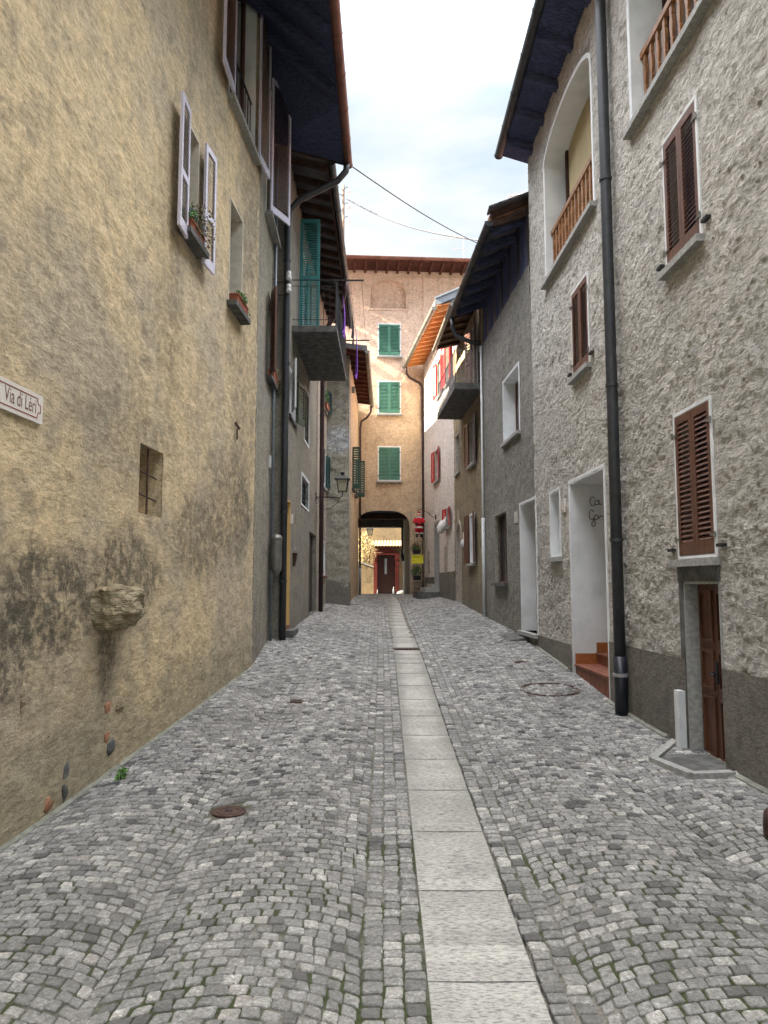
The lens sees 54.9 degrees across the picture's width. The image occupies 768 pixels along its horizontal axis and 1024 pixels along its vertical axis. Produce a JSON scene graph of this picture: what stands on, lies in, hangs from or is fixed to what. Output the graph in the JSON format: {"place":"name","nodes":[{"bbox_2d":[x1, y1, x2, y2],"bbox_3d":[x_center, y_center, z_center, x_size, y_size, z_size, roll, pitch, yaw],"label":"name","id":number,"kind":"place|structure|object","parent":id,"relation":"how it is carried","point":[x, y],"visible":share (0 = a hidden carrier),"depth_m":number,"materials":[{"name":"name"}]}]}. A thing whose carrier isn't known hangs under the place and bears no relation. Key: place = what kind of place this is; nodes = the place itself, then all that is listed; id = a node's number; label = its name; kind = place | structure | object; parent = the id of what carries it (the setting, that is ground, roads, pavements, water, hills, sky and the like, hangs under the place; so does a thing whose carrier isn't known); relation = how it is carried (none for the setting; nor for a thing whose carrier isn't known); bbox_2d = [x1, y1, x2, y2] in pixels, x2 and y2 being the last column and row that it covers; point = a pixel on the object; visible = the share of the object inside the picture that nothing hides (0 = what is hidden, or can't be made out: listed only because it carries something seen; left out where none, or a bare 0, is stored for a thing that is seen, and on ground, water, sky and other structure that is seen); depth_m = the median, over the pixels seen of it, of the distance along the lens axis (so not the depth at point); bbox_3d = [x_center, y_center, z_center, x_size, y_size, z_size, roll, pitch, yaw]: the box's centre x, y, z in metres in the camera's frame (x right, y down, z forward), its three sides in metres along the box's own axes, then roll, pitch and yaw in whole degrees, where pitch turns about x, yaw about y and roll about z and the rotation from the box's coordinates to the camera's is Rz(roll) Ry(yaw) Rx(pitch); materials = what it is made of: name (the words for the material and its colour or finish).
{"place":"outdoors","nodes":[
{"label":"outdoors","id":0,"kind":"place"},
{"bbox_2d":[0,594,767,1023],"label":"cobbled street","id":1,"kind":"structure","parent":0,"point":[450,630],"depth_m":4.89,"materials":[{"name":"stone"}]},
{"bbox_2d":[115,767,128,780],"bbox_3d":[-2.354,2.356,6.650,0.110,0.123,0.243,0,-6,0],"label":"weed","id":2,"kind":"object","parent":1,"relation":"on","point":[121,774],"visible":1,"depth_m":6.64,"materials":[{"name":"green plant"}]},
{"bbox_2d":[211,806,245,817],"bbox_3d":[-1.214,2.350,5.783,0.270,0.039,0.270,0,-6,0],"label":"valve cover","id":3,"kind":"object","parent":1,"relation":"on","point":[228,812],"visible":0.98,"depth_m":5.75,"materials":[{"name":"metal"}]},
{"bbox_2d":[290,700,303,702],"bbox_3d":[-1.165,2.545,9.913,0.200,0.039,0.200,0,-6,0],"label":"valve cover","id":4,"kind":"object","parent":1,"relation":"on","point":[296,701],"visible":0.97,"depth_m":9.86,"materials":[{"name":"metal"}]},
{"bbox_2d":[414,532,424,591],"bbox_3d":[1.493,2.167,31.337,0.444,2.678,0.360,0,-6,0],"label":"wooden ladder","id":5,"kind":"object","parent":1,"relation":"on","point":[423,559],"visible":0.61,"depth_m":31.35,"materials":[{"name":"brown wood"}]},
{"bbox_2d":[411,555,422,563],"bbox_3d":[1.400,1.987,31.078,0.500,0.361,0.290,0,-6,0],"label":"yellow box","id":6,"kind":"object","parent":5,"relation":"attached to","point":[416,559],"visible":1,"depth_m":30.95,"materials":[{"name":"paint"}]},
{"bbox_2d":[411,542,420,553],"bbox_3d":[1.353,1.506,31.130,0.488,0.519,0.260,0,-6,0],"label":"planter","id":7,"kind":"object","parent":6,"relation":"on","point":[416,549],"visible":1,"depth_m":31.06,"materials":[{"name":"black plant"}]},
{"bbox_2d":[413,511,425,536],"bbox_3d":[1.495,0.520,31.440,0.425,1.136,0.413,5,-8,-43],"label":"dressed doll","id":8,"kind":"object","parent":5,"relation":"on","point":[419,521],"visible":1,"depth_m":31.37,"materials":[{"name":"red fabric"}]},
{"bbox_2d":[412,581,427,589],"bbox_3d":[1.495,3.083,30.980,0.657,0.360,0.395,0,-6,0],"label":"wooden crate","id":9,"kind":"object","parent":5,"relation":"attached to","point":[416,588],"visible":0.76,"depth_m":30.80,"materials":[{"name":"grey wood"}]},
{"bbox_2d":[411,565,421,579],"bbox_3d":[1.366,2.540,31.026,0.501,0.627,0.257,0,-6,0],"label":"planter","id":10,"kind":"object","parent":9,"relation":"in","point":[415,575],"visible":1,"depth_m":30.98,"materials":[{"name":"black plant"}]},
{"bbox_2d":[498,632,529,640],"bbox_3d":[2.679,2.806,15.460,0.420,0.500,1.300,0,-6,-3],"label":"door slab","id":11,"kind":"structure","parent":1,"relation":"on","point":[513,636],"depth_m":15.23,"materials":[{"name":"stone"}]},
{"bbox_2d":[520,683,579,696],"bbox_3d":[2.378,2.546,10.610,0.838,0.084,0.838,0,-6,0],"label":"paved manhole","id":12,"kind":"object","parent":1,"relation":"on","point":[527,692],"visible":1,"depth_m":10.48,"materials":[{"name":"stone"}]},
{"bbox_2d":[762,807,767,839],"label":"stone bollard","id":13,"kind":"object","parent":1,"relation":"on","point":[765,823],"visible":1,"depth_m":4.98,"materials":[{"name":"stone"}]},
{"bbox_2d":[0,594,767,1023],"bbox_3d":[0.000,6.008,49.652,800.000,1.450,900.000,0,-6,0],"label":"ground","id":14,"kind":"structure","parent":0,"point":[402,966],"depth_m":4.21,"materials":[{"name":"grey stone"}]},
{"bbox_2d":[0,0,352,853],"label":"ochre house","id":15,"kind":"structure","parent":14,"relation":"on","point":[142,554],"depth_m":7.60,"materials":[{"name":"brown paint"}]},
{"bbox_2d":[0,376,42,424],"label":"street sign","id":16,"kind":"object","parent":15,"relation":"attached to","point":[20,401],"visible":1,"depth_m":5.32,"materials":[{"name":"white ceramic"}]},
{"bbox_2d":[177,91,216,274],"bbox_3d":[-2.501,-4.062,9.313,0.430,1.636,1.419,0,-6,3],"label":"window","id":17,"kind":"structure","parent":15,"relation":"in","point":[189,144],"depth_m":9.47,"materials":[{"name":"white paint"}]},
{"bbox_2d":[182,202,216,248],"bbox_3d":[-2.349,-3.617,9.283,0.456,0.594,0.804,0,-6,0],"label":"flower box","id":18,"kind":"object","parent":15,"relation":"on","point":[197,228],"visible":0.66,"depth_m":9.28,"materials":[{"name":"plastic"}]},
{"bbox_2d":[226,196,250,324],"bbox_3d":[-2.384,-3.913,11.575,0.420,1.717,0.895,0,-6,3],"label":"window","id":19,"kind":"structure","parent":15,"relation":"in","point":[235,264],"depth_m":11.93,"materials":[{"name":"grey wood"}]},
{"bbox_2d":[229,289,250,323],"bbox_3d":[-2.249,-3.218,11.580,0.260,0.396,0.818,0,-6,0],"label":"flower box","id":20,"kind":"object","parent":15,"relation":"on","point":[241,298],"visible":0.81,"depth_m":11.39,"materials":[{"name":"ceramic"}]},
{"bbox_2d":[223,0,271,178],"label":"window","id":21,"kind":"structure","parent":15,"relation":"in","point":[240,19],"depth_m":12.93,"materials":[{"name":"brown paint"}]},
{"bbox_2d":[266,286,277,391],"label":"window","id":22,"kind":"structure","parent":15,"relation":"in","point":[272,301],"depth_m":14.35,"materials":[{"name":"brown paint"}]},
{"bbox_2d":[267,366,280,397],"bbox_3d":[-2.217,-2.669,14.986,0.270,0.639,0.982,0,-6,0],"label":"flower box","id":23,"kind":"object","parent":15,"relation":"on","point":[276,376],"visible":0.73,"depth_m":14.95,"materials":[{"name":"plastic"}]},
{"bbox_2d":[259,77,290,249],"bbox_3d":[-2.212,-7.009,15.126,0.666,2.840,1.774,0,-6,0],"label":"window","id":24,"kind":"structure","parent":15,"relation":"in","point":[270,214],"depth_m":14.55,"materials":[{"name":"brown paint"}]},
{"bbox_2d":[273,271,291,282],"bbox_3d":[-2.105,-4.875,15.351,0.396,0.240,0.119,-1,-6,12],"label":"insulator","id":25,"kind":"object","parent":15,"relation":"attached to","point":[288,277],"visible":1,"depth_m":15.29,"materials":[{"name":"ceramic"}]},
{"bbox_2d":[277,284,291,295],"bbox_3d":[-2.105,-4.599,15.325,0.396,0.240,0.119,-1,-6,12],"label":"insulator","id":26,"kind":"object","parent":15,"relation":"attached to","point":[288,289],"visible":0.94,"depth_m":15.26,"materials":[{"name":"ceramic"}]},
{"bbox_2d":[352,167,476,242],"bbox_3d":[1.174,-7.956,19.660,0.025,1.761,8.318,-3,-6,27],"label":"overhead cable","id":27,"kind":"object","parent":15,"relation":"attached to","point":[408,204],"visible":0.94,"depth_m":18.47,"materials":[{"name":"black rubber"}]},
{"bbox_2d":[272,144,354,638],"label":"building","id":28,"kind":"structure","parent":14,"relation":"on","point":[317,352],"depth_m":17.63,"materials":[{"name":"grey paint"}]},
{"bbox_2d":[286,500,290,629],"bbox_3d":[-2.235,1.094,15.670,0.410,2.749,0.866,0,-6,0],"label":"doorway","id":29,"kind":"structure","parent":28,"relation":"in","point":[289,503],"depth_m":16.02,"materials":[{"name":"brown wood"}]},
{"bbox_2d":[293,548,297,565],"bbox_3d":[-1.997,1.006,16.660,0.112,0.436,0.185,0,-6,0],"label":"wall vase","id":30,"kind":"object","parent":28,"relation":"attached to","point":[294,557],"depth_m":16.59,"materials":[{"name":"brown ceramic"}]},
{"bbox_2d":[289,358,305,427],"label":"window","id":31,"kind":"structure","parent":28,"relation":"in","point":[294,386],"depth_m":16.95,"materials":[{"name":"white paint"}]},
{"bbox_2d":[301,472,309,511],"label":"window","id":32,"kind":"structure","parent":28,"relation":"in","point":[305,483],"depth_m":19.69,"materials":[{"name":"white paint"}]},
{"bbox_2d":[304,385,309,447],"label":"window","id":33,"kind":"structure","parent":28,"relation":"in","point":[307,397],"depth_m":19.92,"materials":[{"name":"green paint"}]},
{"bbox_2d":[298,219,319,325],"bbox_3d":[-1.878,-5.456,18.585,0.704,2.911,2.114,0,-6,0],"label":"balcony door","id":34,"kind":"structure","parent":28,"relation":"in","point":[302,261],"depth_m":17.58,"materials":[{"name":"teal paint"}]},
{"bbox_2d":[308,530,315,614],"bbox_3d":[-2.110,1.737,21.134,0.141,2.289,2.055,0,-6,0],"label":"door","id":35,"kind":"structure","parent":28,"relation":"in","point":[312,537],"depth_m":22.03,"materials":[{"name":"brown wood"}]},
{"bbox_2d":[315,472,350,508],"bbox_3d":[-1.550,-0.640,22.165,1.073,1.124,0.459,0,-6,0],"label":"wall lantern","id":36,"kind":"object","parent":28,"relation":"attached to","point":[342,480],"depth_m":22.05,"materials":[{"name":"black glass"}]},
{"bbox_2d":[334,279,363,283],"bbox_3d":[-0.787,-5.155,16.563,0.675,0.120,0.055,0,-6,0],"label":"drying pole","id":37,"kind":"object","parent":28,"relation":"attached to","point":[348,280],"visible":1,"depth_m":16.56,"materials":[{"name":"metal"}]},
{"bbox_2d":[341,281,365,338],"bbox_3d":[-0.725,-4.918,18.587,0.458,0.128,4.051,0,-6,0],"label":"clothes line","id":38,"kind":"object","parent":37,"relation":"attached to","point":[353,311],"visible":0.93,"depth_m":18.11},
{"bbox_2d":[342,298,344,337],"bbox_3d":[-0.952,-4.614,17.527,0.071,0.830,0.600,0,-6,0],"label":"hanging cloth","id":39,"kind":"object","parent":38,"relation":"hanging from","point":[343,329],"visible":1,"depth_m":17.35,"materials":[{"name":"purple fabric"}]},
{"bbox_2d":[351,317,353,345],"bbox_3d":[-0.792,-4.598,18.732,0.071,0.530,1.000,0,-6,0],"label":"hanging cloth","id":40,"kind":"object","parent":38,"relation":"hanging from","point":[352,335],"visible":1,"depth_m":18.64,"materials":[{"name":"fabric"}]},
{"bbox_2d":[355,333,357,378],"bbox_3d":[-0.732,-4.168,19.544,0.071,1.230,0.500,0,-6,0],"label":"hanging cloth","id":41,"kind":"object","parent":38,"relation":"hanging from","point":[356,367],"visible":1,"depth_m":19.41,"materials":[{"name":"purple fabric"}]},
{"bbox_2d":[316,294,331,610],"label":"cream house","id":42,"kind":"structure","parent":14,"relation":"on","point":[326,471],"depth_m":24.16,"materials":[{"name":"white paint"}]},
{"bbox_2d":[323,541,326,577],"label":"window","id":43,"kind":"structure","parent":42,"relation":"in","point":[324,576],"depth_m":24.38,"materials":[{"name":"white paint"}]},
{"bbox_2d":[324,449,329,490],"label":"window","id":44,"kind":"structure","parent":42,"relation":"in","point":[326,458],"depth_m":24.73,"materials":[{"name":"white paint"}]},
{"bbox_2d":[325,389,329,411],"bbox_3d":[-1.906,-3.711,24.441,0.236,0.638,0.816,0,-6,0],"label":"plant pot","id":45,"kind":"object","parent":42,"relation":"on","point":[327,406],"visible":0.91,"depth_m":24.27,"materials":[{"name":"plastic"}]},
{"bbox_2d":[325,388,331,415],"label":"window","id":46,"kind":"structure","parent":42,"relation":"in","point":[330,394],"depth_m":25.20,"materials":[{"name":"white paint"}]},
{"bbox_2d":[326,343,373,605],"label":"buttress house","id":47,"kind":"structure","parent":14,"relation":"on","point":[349,394],"depth_m":25.36,"materials":[{"name":"brown paint"}]},
{"bbox_2d":[352,447,359,492],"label":"window","id":48,"kind":"structure","parent":47,"relation":"in","point":[354,485],"depth_m":27.27,"materials":[{"name":"green paint"}]},
{"bbox_2d":[354,461,364,497],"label":"window","id":49,"kind":"structure","parent":47,"relation":"in","point":[359,493],"depth_m":29.82,"materials":[{"name":"green paint"}]},
{"bbox_2d":[358,561,373,593],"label":"garden wall","id":50,"kind":"structure","parent":14,"relation":"on","point":[367,578],"depth_m":40.04,"materials":[{"name":"paint"}]},
{"bbox_2d":[358,531,375,564],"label":"garden shrub","id":51,"kind":"object","parent":14,"relation":"on","point":[365,555],"visible":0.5,"depth_m":41.07,"materials":[{"name":"yellow plant"}]},
{"bbox_2d":[358,528,400,563],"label":"yard house","id":52,"kind":"structure","parent":14,"relation":"on","point":[386,534],"depth_m":46.07,"materials":[{"name":"ceramic"}]},
{"bbox_2d":[371,540,402,593],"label":"tiled gate","id":53,"kind":"structure","parent":14,"relation":"on","point":[388,569],"depth_m":41.88,"materials":[{"name":"paint"}]},
{"bbox_2d":[377,555,394,593],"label":"door","id":54,"kind":"structure","parent":53,"relation":"in","point":[385,563],"depth_m":41.91,"materials":[{"name":"brown wood"}]},
{"bbox_2d":[331,255,470,593],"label":"archway house","id":55,"kind":"structure","parent":14,"relation":"on","point":[396,300],"depth_m":32.84,"materials":[{"name":"brown paint"}]},
{"bbox_2d":[339,185,350,232],"bbox_3d":[-1.895,-12.895,34.406,0.668,4.813,0.148,0,-6,0],"label":"insulator pole","id":56,"kind":"object","parent":55,"relation":"on","point":[343,203],"visible":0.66,"depth_m":34.51,"materials":[{"name":"metal"}]},
{"bbox_2d":[347,199,477,240],"bbox_3d":[0.762,-11.802,29.528,0.054,6.651,10.755,3,-6,-28],"label":"overhead cable","id":57,"kind":"object","parent":56,"relation":"attached to","point":[413,227],"visible":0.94,"depth_m":28.56,"materials":[{"name":"grey rubber"}]},
{"bbox_2d":[377,323,401,357],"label":"window","id":58,"kind":"structure","parent":55,"relation":"in","point":[389,334],"depth_m":33.01,"materials":[{"name":"green paint"}]},
{"bbox_2d":[377,380,401,415],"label":"window","id":59,"kind":"structure","parent":55,"relation":"in","point":[389,392],"depth_m":32.75,"materials":[{"name":"green paint"}]},
{"bbox_2d":[377,446,401,482],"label":"window","id":60,"kind":"structure","parent":55,"relation":"in","point":[389,457],"depth_m":32.47,"materials":[{"name":"green paint"}]},
{"bbox_2d":[430,235,466,257],"bbox_3d":[3.081,-12.491,35.371,1.700,1.578,0.442,0,-6,0],"label":"tv antenna","id":61,"kind":"object","parent":55,"relation":"on","point":[463,248],"visible":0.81,"depth_m":35.38,"materials":[{"name":"metal"}]},
{"bbox_2d":[402,287,458,600],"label":"red shutter house","id":62,"kind":"structure","parent":14,"relation":"on","point":[437,443],"depth_m":28.72,"materials":[{"name":"white paint"}]},
{"bbox_2d":[431,446,439,484],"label":"window","id":63,"kind":"structure","parent":62,"relation":"in","point":[434,480],"depth_m":29.35,"materials":[{"name":"red paint"}]},
{"bbox_2d":[432,358,440,400],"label":"window","id":64,"kind":"structure","parent":62,"relation":"in","point":[436,397],"depth_m":28.98,"materials":[{"name":"white paint"}]},
{"bbox_2d":[434,520,439,583],"bbox_3d":[2.220,1.651,28.735,0.346,2.610,1.239,0,-6,-5],"label":"door","id":65,"kind":"structure","parent":62,"relation":"in","point":[436,536],"depth_m":29.21,"materials":[{"name":"brown wood"}]},
{"bbox_2d":[437,517,446,533],"bbox_3d":[2.075,0.480,26.512,0.376,0.634,0.344,0,-6,0],"label":"white sack","id":66,"kind":"object","parent":62,"relation":"hanging from","point":[441,525],"visible":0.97,"depth_m":26.40,"materials":[{"name":"fabric"}]},
{"bbox_2d":[440,347,449,387],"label":"window","id":67,"kind":"structure","parent":62,"relation":"in","point":[447,349],"depth_m":27.03,"materials":[{"name":"red paint"}]},
{"bbox_2d":[442,506,450,529],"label":"window","id":68,"kind":"structure","parent":62,"relation":"in","point":[449,507],"depth_m":26.07,"materials":[{"name":"red paint"}]},
{"bbox_2d":[380,594,551,1023],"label":"stone channel","id":69,"kind":"object","parent":14,"relation":"on","point":[479,970],"visible":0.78,"depth_m":4.39,"materials":[{"name":"stone"}]},
{"bbox_2d":[392,648,419,649],"bbox_3d":[0.440,2.786,14.654,0.580,0.166,0.270,0,-6,0],"label":"drain grate","id":70,"kind":"object","parent":69,"relation":"in","point":[406,648],"visible":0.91,"depth_m":14.58,"materials":[{"name":"metal"}]},
{"bbox_2d":[432,290,530,614],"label":"brown house","id":71,"kind":"structure","parent":14,"relation":"on","point":[460,405],"depth_m":22.09,"materials":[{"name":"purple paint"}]},
{"bbox_2d":[454,430,459,476],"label":"window","id":72,"kind":"structure","parent":71,"relation":"in","point":[457,437],"depth_m":24.92,"materials":[{"name":"white glass"}]},
{"bbox_2d":[456,510,462,603],"bbox_3d":[2.597,1.435,24.070,0.366,3.038,1.092,0,-6,-3],"label":"door","id":73,"kind":"structure","parent":71,"relation":"in","point":[458,526],"depth_m":24.43,"materials":[{"name":"white paint"}]},
{"bbox_2d":[463,413,475,469],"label":"window","id":74,"kind":"structure","parent":71,"relation":"in","point":[471,429],"depth_m":22.14,"materials":[{"name":"brown paint"}]},
{"bbox_2d":[464,511,475,565],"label":"window","id":75,"kind":"structure","parent":71,"relation":"in","point":[469,520],"depth_m":22.00,"materials":[{"name":"white paint"}]},
{"bbox_2d":[465,316,482,382],"bbox_3d":[2.620,-4.439,21.306,0.325,1.950,1.547,0,-6,-3],"label":"balcony door","id":76,"kind":"structure","parent":71,"relation":"in","point":[473,335],"depth_m":21.70,"materials":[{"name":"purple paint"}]},
{"bbox_2d":[447,192,538,644],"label":"dark grey house","id":77,"kind":"structure","parent":14,"relation":"on","point":[495,284],"depth_m":16.91,"materials":[{"name":"concrete tile"},{"name":"wood"},{"name":"dark glass"}]},
{"bbox_2d":[491,510,508,585],"bbox_3d":[2.836,0.888,17.651,0.290,1.751,1.579,0,-6,-3],"label":"window","id":78,"kind":"structure","parent":77,"relation":"in","point":[500,519],"depth_m":18.23,"materials":[{"name":"brown paint"}]},
{"bbox_2d":[500,361,532,447],"bbox_3d":[2.987,-2.368,16.619,0.440,1.579,1.763,0,-6,-3],"label":"window","id":79,"kind":"structure","parent":77,"relation":"in","point":[511,384],"depth_m":17.37,"materials":[{"name":"white paint"}]},
{"bbox_2d":[517,496,538,638],"bbox_3d":[3.063,1.118,14.928,0.480,2.740,1.473,0,-6,-3],"label":"door","id":80,"kind":"structure","parent":77,"relation":"in","point":[527,515],"depth_m":15.54,"materials":[{"name":"white paint"}]},
{"bbox_2d":[494,0,767,794],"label":"rough grey house","id":81,"kind":"structure","parent":14,"relation":"on","point":[634,135],"depth_m":8.43,"materials":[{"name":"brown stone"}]},
{"bbox_2d":[546,487,562,561],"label":"window","id":82,"kind":"structure","parent":81,"relation":"in","point":[554,495],"depth_m":13.15,"materials":[{"name":"white paint"}]},
{"bbox_2d":[567,271,593,384],"bbox_3d":[3.044,-2.807,11.362,0.249,1.473,1.267,0,-6,0],"label":"window","id":83,"kind":"structure","parent":81,"relation":"in","point":[580,326],"depth_m":11.42,"materials":[{"name":"brown wood"}]},
{"bbox_2d":[589,497,603,526],"bbox_3d":[3.426,-0.005,11.879,0.270,0.485,0.012,0,-6,-1],"label":"wire lettering","id":84,"kind":"object","parent":81,"relation":"attached to","point":[593,511],"visible":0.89,"depth_m":11.87,"materials":[{"name":"metal"}]},
{"bbox_2d":[656,94,710,280],"bbox_3d":[3.121,-3.346,7.695,0.248,1.545,1.225,0,-6,0],"label":"window","id":85,"kind":"structure","parent":81,"relation":"in","point":[683,220],"depth_m":7.72,"materials":[{"name":"brown wood"}]},
{"bbox_2d":[667,395,726,566],"bbox_3d":[3.122,-0.268,7.370,0.249,1.612,1.229,0,-6,0],"label":"window","id":86,"kind":"structure","parent":81,"relation":"in","point":[697,539],"depth_m":7.36,"materials":[{"name":"brown wood"}]},
{"bbox_2d":[677,565,725,761],"bbox_3d":[3.170,1.526,7.193,0.185,2.012,0.926,0,-6,-1],"label":"door","id":87,"kind":"structure","parent":81,"relation":"in","point":[701,633],"depth_m":7.40,"materials":[{"name":"brown wood"}]},
{"bbox_2d":[336,0,534,257],"label":"sky","id":88,"kind":"structure","parent":0,"point":[429,83],"materials":[{"name":"white"}]},
{"bbox_3d":[-1.536,3.005,39.444,0.178,2.935,0.178,0,-6,0],"label":"lantern post","id":89,"kind":"object","parent":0,"visible":0},
{"bbox_2d":[358,528,373,543],"bbox_3d":[-1.030,1.248,39.564,0.983,1.136,0.436,0,-6,0],"label":"wall lantern","id":90,"kind":"object","parent":89,"relation":"attached to","point":[369,531],"depth_m":39.45,"materials":[{"name":"beige glass"}]}
]}

